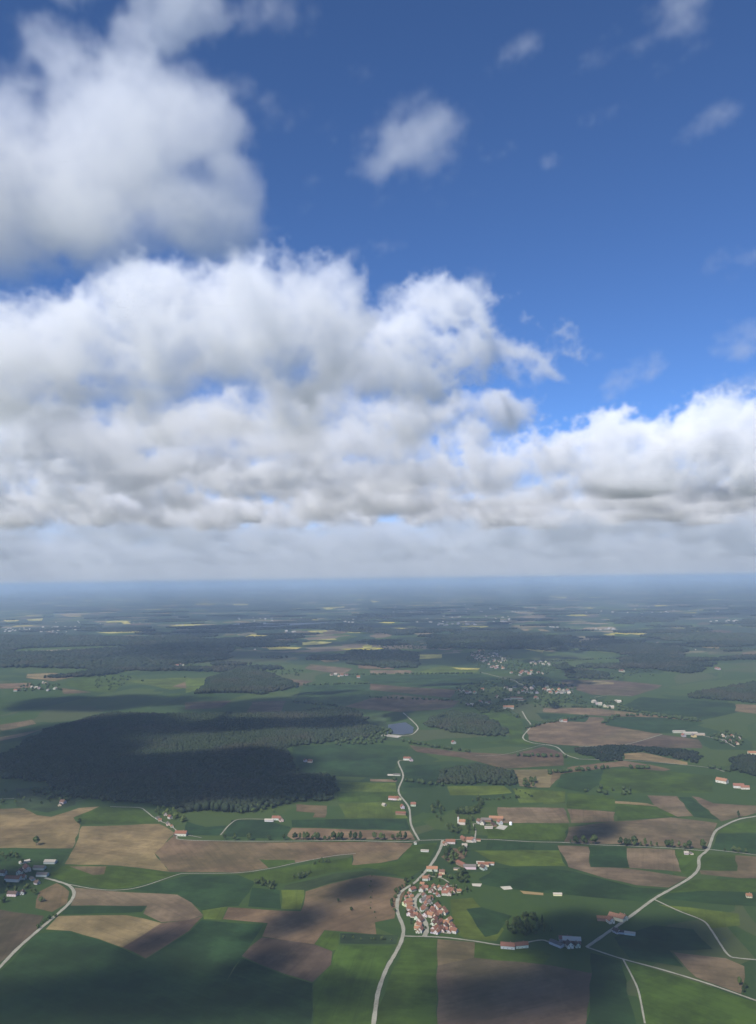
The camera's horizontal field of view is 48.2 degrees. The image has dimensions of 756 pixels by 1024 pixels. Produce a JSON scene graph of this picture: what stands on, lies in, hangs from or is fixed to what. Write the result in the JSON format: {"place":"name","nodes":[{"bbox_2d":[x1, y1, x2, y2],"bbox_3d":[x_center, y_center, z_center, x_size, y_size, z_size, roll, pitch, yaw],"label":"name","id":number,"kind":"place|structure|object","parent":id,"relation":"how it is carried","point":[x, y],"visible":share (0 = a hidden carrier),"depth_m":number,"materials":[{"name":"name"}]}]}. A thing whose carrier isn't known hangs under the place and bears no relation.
{"place":"outdoors","nodes":[
{"label":"outdoors","id":0,"kind":"place"},
{"bbox_2d":[0,720,35,730],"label":"ploughed field","id":1,"kind":"structure","parent":0,"point":[3,727],"depth_m":3123.62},
{"bbox_2d":[0,910,43,961],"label":"ploughed field","id":2,"kind":"structure","parent":0,"point":[17,929],"depth_m":1277.66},
{"bbox_2d":[0,849,68,868],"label":"wheat field","id":3,"kind":"structure","parent":0,"point":[37,857],"depth_m":1607.13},
{"bbox_2d":[0,877,75,967],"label":"road","id":4,"kind":"structure","parent":0,"point":[40,928],"depth_m":1297.84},
{"bbox_2d":[16,788,75,812],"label":"rough field","id":5,"kind":"structure","parent":0,"point":[37,798],"depth_m":2017.42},
{"bbox_2d":[0,807,96,847],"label":"stubble field","id":6,"kind":"structure","parent":0,"point":[21,827],"depth_m":1794.58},
{"bbox_2d":[26,673,72,680],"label":"stubble field","id":7,"kind":"structure","parent":0,"point":[40,676],"depth_m":4673.39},
{"bbox_2d":[35,883,68,911],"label":"ploughed field","id":8,"kind":"structure","parent":0,"point":[55,895],"depth_m":1401.65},
{"bbox_2d":[70,866,105,874],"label":"ploughed field","id":9,"kind":"structure","parent":0,"point":[95,870],"depth_m":1537.18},
{"bbox_2d":[60,675,133,692],"bbox_3d":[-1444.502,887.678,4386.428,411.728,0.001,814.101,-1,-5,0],"label":"meadow field","id":10,"kind":"structure","parent":0,"point":[87,683],"depth_m":4371.91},
{"bbox_2d":[46,915,160,946],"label":"stubble field","id":11,"kind":"structure","parent":0,"point":[121,930],"depth_m":1281.33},
{"bbox_2d":[62,906,146,913],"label":"wheat field","id":12,"kind":"structure","parent":0,"point":[93,909],"depth_m":1347.47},
{"bbox_2d":[49,865,175,888],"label":"meadow field","id":13,"kind":"structure","parent":0,"point":[114,877],"depth_m":1497.49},
{"bbox_2d":[73,807,157,824],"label":"meadow field","id":14,"kind":"structure","parent":0,"point":[114,815],"depth_m":1881.67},
{"bbox_2d":[65,824,173,871],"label":"stubble field","id":15,"kind":"structure","parent":0,"point":[138,845],"depth_m":1672.75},
{"bbox_2d":[0,920,262,1023],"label":"wheat field","id":16,"kind":"structure","parent":0,"point":[65,977],"depth_m":1112.25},
{"bbox_2d":[71,888,202,921],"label":"ploughed field","id":17,"kind":"structure","parent":0,"point":[166,907],"depth_m":1376.75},
{"bbox_2d":[124,677,189,689],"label":"pasture field","id":18,"kind":"structure","parent":0,"point":[166,683],"depth_m":4384.44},
{"bbox_2d":[122,916,202,957],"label":"ploughed field","id":19,"kind":"structure","parent":0,"point":[153,940],"depth_m":1239.69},
{"bbox_2d":[132,875,253,909],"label":"wheat field","id":20,"kind":"structure","parent":0,"point":[203,892],"depth_m":1432.01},
{"bbox_2d":[185,678,205,692],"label":"pasture field","id":21,"kind":"structure","parent":0,"point":[193,684],"depth_m":4306.48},
{"bbox_2d":[185,821,226,835],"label":"wheat field","id":22,"kind":"structure","parent":0,"point":[192,829],"depth_m":1773.91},
{"bbox_2d":[185,701,230,709],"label":"ploughed field","id":23,"kind":"structure","parent":0,"point":[205,705],"depth_m":3567.24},
{"bbox_2d":[202,906,227,919],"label":"pasture field","id":24,"kind":"structure","parent":0,"point":[216,914],"depth_m":1325.84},
{"bbox_2d":[200,958,312,1023],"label":"wheat field","id":25,"kind":"structure","parent":0,"point":[250,992],"depth_m":1050.61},
{"bbox_2d":[224,820,289,838],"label":"wheat field","id":26,"kind":"structure","parent":0,"point":[255,828],"depth_m":1770.38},
{"bbox_2d":[248,888,280,908],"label":"wheat field","id":27,"kind":"structure","parent":0,"point":[264,898],"depth_m":1385.35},
{"bbox_2d":[247,701,285,712],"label":"ploughed field","id":28,"kind":"structure","parent":0,"point":[266,706],"depth_m":3491.10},
{"bbox_2d":[155,836,411,872],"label":"ploughed field","id":29,"kind":"structure","parent":0,"point":[173,854],"depth_m":1615.42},
{"bbox_2d":[242,937,331,981],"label":"ploughed field","id":30,"kind":"structure","parent":0,"point":[308,962],"depth_m":1169.33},
{"bbox_2d":[281,890,303,909],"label":"pasture field","id":31,"kind":"structure","parent":0,"point":[292,899],"depth_m":1380.01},
{"bbox_2d":[237,857,364,883],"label":"meadow field","id":32,"kind":"structure","parent":0,"point":[283,875],"depth_m":1513.47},
{"bbox_2d":[296,804,326,817],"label":"ploughed field","id":33,"kind":"structure","parent":0,"point":[319,811],"depth_m":1918.19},
{"bbox_2d":[223,875,407,943],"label":"ploughed field","id":34,"kind":"structure","parent":0,"point":[317,915],"depth_m":1325.16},
{"bbox_2d":[316,931,338,949],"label":"meadow field","id":35,"kind":"structure","parent":0,"point":[328,940],"depth_m":1220.94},
{"bbox_2d":[304,664,351,673],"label":"ploughed field","id":36,"kind":"structure","parent":0,"point":[338,670],"depth_m":4939.05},
{"bbox_2d":[284,869,377,890],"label":"rough field","id":37,"kind":"structure","parent":0,"point":[316,882],"depth_m":1465.32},
{"bbox_2d":[294,684,369,705],"bbox_3d":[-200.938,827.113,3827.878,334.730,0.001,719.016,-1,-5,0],"label":"wheat field","id":38,"kind":"structure","parent":0,"point":[339,695],"depth_m":3842.49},
{"bbox_2d":[292,743,408,777],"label":"wheat field","id":39,"kind":"structure","parent":0,"point":[364,760],"depth_m":2450.07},
{"bbox_2d":[291,819,409,829],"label":"wheat field","id":40,"kind":"structure","parent":0,"point":[393,824],"depth_m":1801.73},
{"bbox_2d":[287,828,414,839],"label":"ploughed field","id":41,"kind":"structure","parent":0,"point":[366,834],"depth_m":1731.77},
{"bbox_2d":[313,945,392,1023],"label":"meadow field","id":42,"kind":"structure","parent":0,"point":[345,984],"depth_m":1083.99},
{"bbox_2d":[337,782,395,791],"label":"pasture field","id":43,"kind":"structure","parent":0,"point":[364,786],"depth_m":2117.93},
{"bbox_2d":[337,792,398,801],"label":"meadow field","id":44,"kind":"structure","parent":0,"point":[359,796],"depth_m":2027.51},
{"bbox_2d":[340,933,397,943],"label":"rough field","id":45,"kind":"structure","parent":0,"point":[348,939],"depth_m":1223.50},
{"bbox_2d":[4,602,737,649],"bbox_3d":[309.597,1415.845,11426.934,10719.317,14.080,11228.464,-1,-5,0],"label":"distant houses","id":46,"kind":"structure","parent":0,"point":[457,623],"depth_m":9816.01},
{"bbox_2d":[339,802,406,818],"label":"pasture field","id":47,"kind":"structure","parent":0,"point":[367,810],"depth_m":1906.15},
{"bbox_2d":[0,577,755,1023],"bbox_3d":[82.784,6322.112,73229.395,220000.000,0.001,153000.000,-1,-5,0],"label":"ground","id":48,"kind":"structure","parent":0,"point":[572,915],"depth_m":3634.07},
{"bbox_2d":[0,634,235,668],"bbox_3d":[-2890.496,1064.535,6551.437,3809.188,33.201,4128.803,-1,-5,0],"label":"woods","id":49,"kind":"object","parent":48,"relation":"on","point":[149,650],"visible":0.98,"depth_m":6144.72,"materials":[{"name":"green plant"}]},
{"bbox_2d":[0,707,381,812],"bbox_3d":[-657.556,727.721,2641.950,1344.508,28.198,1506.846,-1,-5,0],"label":"woods","id":50,"kind":"object","parent":48,"relation":"on","point":[226,761],"visible":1,"depth_m":2432.20,"materials":[{"name":"green plant"}]},
{"bbox_2d":[194,667,298,693],"bbox_3d":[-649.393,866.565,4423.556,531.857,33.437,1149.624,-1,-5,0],"label":"woods","id":51,"kind":"object","parent":48,"relation":"on","point":[246,680],"visible":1,"depth_m":4140.71,"materials":[{"name":"green plant"}]},
{"bbox_2d":[220,623,371,630],"bbox_3d":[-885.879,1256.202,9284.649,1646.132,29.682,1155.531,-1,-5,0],"label":"woods","id":52,"kind":"object","parent":48,"relation":"on","point":[334,626],"visible":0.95,"depth_m":9034.64,"materials":[{"name":"green plant"}]},
{"bbox_2d":[0,602,755,677],"bbox_3d":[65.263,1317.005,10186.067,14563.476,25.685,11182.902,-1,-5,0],"label":"distant woods","id":53,"kind":"object","parent":48,"relation":"on","point":[627,646],"visible":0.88,"depth_m":7935.59,"materials":[{"name":"green plant"}]},
{"bbox_2d":[343,649,420,667],"bbox_3d":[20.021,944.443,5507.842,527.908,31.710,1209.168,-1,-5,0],"label":"woods","id":54,"kind":"object","parent":48,"relation":"on","point":[390,658],"visible":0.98,"depth_m":5339.59,"materials":[{"name":"green plant"}]},
{"bbox_2d":[15,639,754,802],"bbox_3d":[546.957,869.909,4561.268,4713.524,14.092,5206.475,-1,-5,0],"label":"copses","id":55,"kind":"object","parent":48,"relation":"on","point":[48,791],"visible":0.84,"depth_m":3412.09,"materials":[{"name":"green plant"}]},
{"bbox_2d":[423,709,508,735],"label":"woods","id":56,"kind":"object","parent":48,"relation":"on","point":[452,720],"visible":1,"depth_m":2944.96,"materials":[{"name":"green plant"}]},
{"bbox_2d":[437,762,517,784],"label":"woods","id":57,"kind":"object","parent":48,"relation":"on","point":[472,773],"visible":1,"depth_m":2178.89,"materials":[{"name":"green plant"}]},
{"bbox_2d":[424,631,582,650],"bbox_3d":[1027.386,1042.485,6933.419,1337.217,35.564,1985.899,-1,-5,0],"label":"woods","id":58,"kind":"object","parent":48,"relation":"on","point":[540,641],"visible":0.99,"depth_m":6690.53,"materials":[{"name":"green plant"}]},
{"bbox_2d":[553,662,613,678],"bbox_3d":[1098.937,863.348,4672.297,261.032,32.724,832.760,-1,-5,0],"label":"woods","id":59,"kind":"object","parent":48,"relation":"on","point":[575,672],"visible":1,"depth_m":4410.98,"materials":[{"name":"green plant"}]},
{"bbox_2d":[576,662,624,668],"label":"woods","id":60,"kind":"object","parent":48,"relation":"on","point":[592,665],"visible":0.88,"depth_m":4796.71,"materials":[{"name":"green plant"}]},
{"bbox_2d":[574,744,703,762],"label":"woods","id":61,"kind":"object","parent":48,"relation":"on","point":[608,752],"visible":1,"depth_m":2465.79,"materials":[{"name":"green plant"}]},
{"bbox_2d":[615,650,706,672],"bbox_3d":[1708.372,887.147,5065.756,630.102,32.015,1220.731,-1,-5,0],"label":"woods","id":62,"kind":"object","parent":48,"relation":"on","point":[655,659],"visible":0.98,"depth_m":4913.71,"materials":[{"name":"green plant"}]},
{"bbox_2d":[647,632,755,641],"bbox_3d":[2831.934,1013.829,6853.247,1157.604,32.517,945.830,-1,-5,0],"label":"woods","id":63,"kind":"object","parent":48,"relation":"on","point":[710,636],"visible":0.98,"depth_m":6843.87,"materials":[{"name":"green plant"}]},
{"bbox_2d":[687,680,755,702],"bbox_3d":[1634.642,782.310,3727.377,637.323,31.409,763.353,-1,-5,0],"label":"woods","id":64,"kind":"object","parent":48,"relation":"on","point":[744,692],"visible":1,"depth_m":3578.89,"materials":[{"name":"green plant"}]},
{"bbox_2d":[728,753,755,775],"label":"woods","id":65,"kind":"object","parent":48,"relation":"on","point":[746,762],"visible":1,"depth_m":2272.09,"materials":[{"name":"green plant"}]},
{"bbox_2d":[0,0,755,586],"label":"sky","id":66,"kind":"structure","parent":0,"point":[291,291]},
{"bbox_2d":[358,713,405,739],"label":"rough field","id":67,"kind":"structure","parent":0,"point":[379,720],"depth_m":3066.81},
{"bbox_2d":[352,843,436,878],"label":"meadow field","id":68,"kind":"structure","parent":0,"point":[412,861],"depth_m":1546.74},
{"bbox_2d":[387,722,413,734],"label":"pond water","id":69,"kind":"structure","parent":0,"point":[403,728],"depth_m":2938.23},
{"bbox_2d":[345,695,458,711],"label":"ploughed field","id":70,"kind":"structure","parent":0,"point":[397,704],"depth_m":3507.02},
{"bbox_2d":[376,938,437,1023],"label":"meadow field","id":71,"kind":"structure","parent":0,"point":[410,997],"depth_m":1075.24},
{"bbox_2d":[371,840,443,1023],"bbox_3d":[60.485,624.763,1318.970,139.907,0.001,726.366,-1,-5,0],"label":"road","id":72,"kind":"structure","parent":0,"point":[377,995],"depth_m":1196.99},
{"bbox_2d":[370,684,454,697],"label":"ploughed field","id":73,"kind":"structure","parent":0,"point":[448,693],"depth_m":3931.08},
{"bbox_2d":[403,764,440,787],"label":"wheat field","id":74,"kind":"structure","parent":0,"point":[428,773],"depth_m":2245.35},
{"bbox_2d":[349,674,517,687],"bbox_3d":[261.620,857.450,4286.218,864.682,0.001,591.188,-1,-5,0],"label":"wheat field","id":75,"kind":"structure","parent":0,"point":[445,680],"depth_m":4320.57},
{"bbox_2d":[418,666,479,672],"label":"pasture field","id":76,"kind":"structure","parent":0,"point":[443,669],"depth_m":4762.20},
{"bbox_2d":[437,939,474,964],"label":"ploughed field","id":77,"kind":"structure","parent":0,"point":[449,951],"depth_m":1182.08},
{"bbox_2d":[450,898,503,940],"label":"pasture field","id":78,"kind":"structure","parent":0,"point":[464,923],"depth_m":1282.45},
{"bbox_2d":[447,786,510,794],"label":"pasture field","id":79,"kind":"structure","parent":0,"point":[472,790],"depth_m":2070.38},
{"bbox_2d":[410,745,563,768],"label":"ploughed field","id":80,"kind":"structure","parent":0,"point":[504,761],"depth_m":2439.46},
{"bbox_2d":[467,907,510,936],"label":"wheat field","id":81,"kind":"structure","parent":0,"point":[488,922],"depth_m":1288.03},
{"bbox_2d":[453,703,534,744],"bbox_3d":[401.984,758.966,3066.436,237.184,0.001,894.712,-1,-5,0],"label":"meadow field","id":82,"kind":"structure","parent":0,"point":[505,717],"depth_m":3050.97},
{"bbox_2d":[486,841,534,849],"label":"wheat field","id":83,"kind":"structure","parent":0,"point":[493,845],"depth_m":1641.70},
{"bbox_2d":[474,943,550,963],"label":"meadow field","id":84,"kind":"structure","parent":0,"point":[494,952],"depth_m":1168.30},
{"bbox_2d":[436,958,591,1023],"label":"ploughed field","id":85,"kind":"structure","parent":0,"point":[478,991],"depth_m":1058.51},
{"bbox_2d":[474,850,565,865],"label":"pasture field","id":86,"kind":"structure","parent":0,"point":[532,858],"depth_m":1570.65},
{"bbox_2d":[486,824,568,840],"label":"meadow field","id":87,"kind":"structure","parent":0,"point":[552,832],"depth_m":1725.48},
{"bbox_2d":[506,769,558,786],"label":"stubble field","id":88,"kind":"structure","parent":0,"point":[543,776],"depth_m":2206.49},
{"bbox_2d":[497,807,568,822],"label":"ploughed field","id":89,"kind":"structure","parent":0,"point":[533,815],"depth_m":1849.34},
{"bbox_2d":[512,788,564,802],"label":"pasture field","id":90,"kind":"structure","parent":0,"point":[546,796],"depth_m":2009.70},
{"bbox_2d":[537,713,588,721],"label":"wheat field","id":91,"kind":"structure","parent":0,"point":[545,716],"depth_m":3130.00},
{"bbox_2d":[479,868,664,901],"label":"wheat field","id":92,"kind":"structure","parent":0,"point":[553,880],"depth_m":1433.58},
{"bbox_2d":[555,769,602,792],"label":"wheat field","id":93,"kind":"structure","parent":0,"point":[582,781],"depth_m":2156.43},
{"bbox_2d":[566,793,614,810],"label":"meadow field","id":94,"kind":"structure","parent":0,"point":[588,801],"depth_m":1948.72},
{"bbox_2d":[567,809,614,822],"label":"ploughed field","id":95,"kind":"structure","parent":0,"point":[582,816],"depth_m":1834.52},
{"bbox_2d":[527,717,659,745],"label":"ploughed field","id":96,"kind":"structure","parent":0,"point":[592,731],"depth_m":2788.89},
{"bbox_2d":[589,847,628,867],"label":"wheat field","id":97,"kind":"structure","parent":0,"point":[608,857],"depth_m":1564.42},
{"bbox_2d":[557,680,661,695],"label":"ploughed field","id":98,"kind":"structure","parent":0,"point":[620,688],"depth_m":3953.98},
{"bbox_2d":[550,761,669,783],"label":"ploughed field","id":99,"kind":"structure","parent":0,"point":[555,776],"depth_m":2307.48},
{"bbox_2d":[586,953,635,1023],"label":"wheat field","id":100,"kind":"structure","parent":0,"point":[609,1001],"depth_m":1052.51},
{"bbox_2d":[543,708,682,719],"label":"ploughed field","id":101,"kind":"structure","parent":0,"point":[594,711],"depth_m":3244.98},
{"bbox_2d":[558,845,686,887],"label":"ploughed field","id":102,"kind":"structure","parent":0,"point":[576,857],"depth_m":1484.22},
{"bbox_2d":[564,817,716,848],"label":"ploughed field","id":103,"kind":"structure","parent":0,"point":[660,831],"depth_m":1720.13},
{"bbox_2d":[615,803,674,820],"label":"meadow field","id":104,"kind":"structure","parent":0,"point":[626,811],"depth_m":1859.97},
{"bbox_2d":[627,848,680,871],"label":"ploughed field","id":105,"kind":"structure","parent":0,"point":[652,858],"depth_m":1551.59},
{"bbox_2d":[605,717,702,732],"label":"wheat field","id":106,"kind":"structure","parent":0,"point":[654,725],"depth_m":2961.53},
{"bbox_2d":[624,752,686,764],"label":"stubble field","id":107,"kind":"structure","parent":0,"point":[644,756],"depth_m":2407.04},
{"bbox_2d":[599,768,712,792],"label":"meadow field","id":108,"kind":"structure","parent":0,"point":[636,780],"depth_m":2134.88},
{"bbox_2d":[615,925,711,966],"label":"wheat field","id":109,"kind":"structure","parent":0,"point":[654,943],"depth_m":1196.58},
{"bbox_2d":[626,735,701,747],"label":"ploughed field","id":110,"kind":"structure","parent":0,"point":[665,741],"depth_m":2630.43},
{"bbox_2d":[647,795,692,816],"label":"ploughed field","id":111,"kind":"structure","parent":0,"point":[674,805],"depth_m":1919.80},
{"bbox_2d":[585,816,755,946],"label":"road","id":112,"kind":"structure","parent":0,"point":[659,895],"depth_m":1413.52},
{"bbox_2d":[586,947,755,1000],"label":"farm road","id":113,"kind":"structure","parent":0,"point":[672,972],"depth_m":1107.80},
{"bbox_2d":[621,697,737,719],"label":"wheat field","id":114,"kind":"structure","parent":0,"point":[703,710],"depth_m":3330.68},
{"bbox_2d":[676,850,700,875],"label":"meadow field","id":115,"kind":"structure","parent":0,"point":[688,865],"depth_m":1537.25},
{"bbox_2d":[625,961,755,1023],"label":"meadow field","id":116,"kind":"structure","parent":0,"point":[666,998],"depth_m":1030.29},
{"bbox_2d":[679,797,718,819],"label":"wheat field","id":117,"kind":"structure","parent":0,"point":[696,809],"depth_m":1877.55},
{"bbox_2d":[661,905,739,927],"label":"pasture field","id":118,"kind":"structure","parent":0,"point":[715,919],"depth_m":1288.73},
{"bbox_2d":[662,891,755,905],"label":"wheat field","id":119,"kind":"structure","parent":0,"point":[726,897],"depth_m":1364.41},
{"bbox_2d":[674,952,744,993],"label":"ploughed field","id":120,"kind":"structure","parent":0,"point":[724,972],"depth_m":1114.94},
{"bbox_2d":[671,879,755,892],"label":"meadow field","id":121,"kind":"structure","parent":0,"point":[739,885],"depth_m":1415.09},
{"bbox_2d":[700,854,737,870],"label":"meadow field","id":122,"kind":"structure","parent":0,"point":[718,862],"depth_m":1529.44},
{"bbox_2d":[692,796,755,820],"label":"ploughed field","id":123,"kind":"structure","parent":0,"point":[722,812],"depth_m":1873.25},
{"bbox_2d":[699,855,755,877],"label":"ploughed field","id":124,"kind":"structure","parent":0,"point":[746,868],"depth_m":1484.27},
{"bbox_2d":[711,833,755,854],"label":"wheat field","id":125,"kind":"structure","parent":0,"point":[728,841],"depth_m":1642.84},
{"bbox_2d":[719,821,755,832],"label":"meadow field","id":126,"kind":"structure","parent":0,"point":[745,827],"depth_m":1734.11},
{"bbox_2d":[735,704,755,713],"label":"ploughed field","id":127,"kind":"structure","parent":0,"point":[746,708],"depth_m":3278.45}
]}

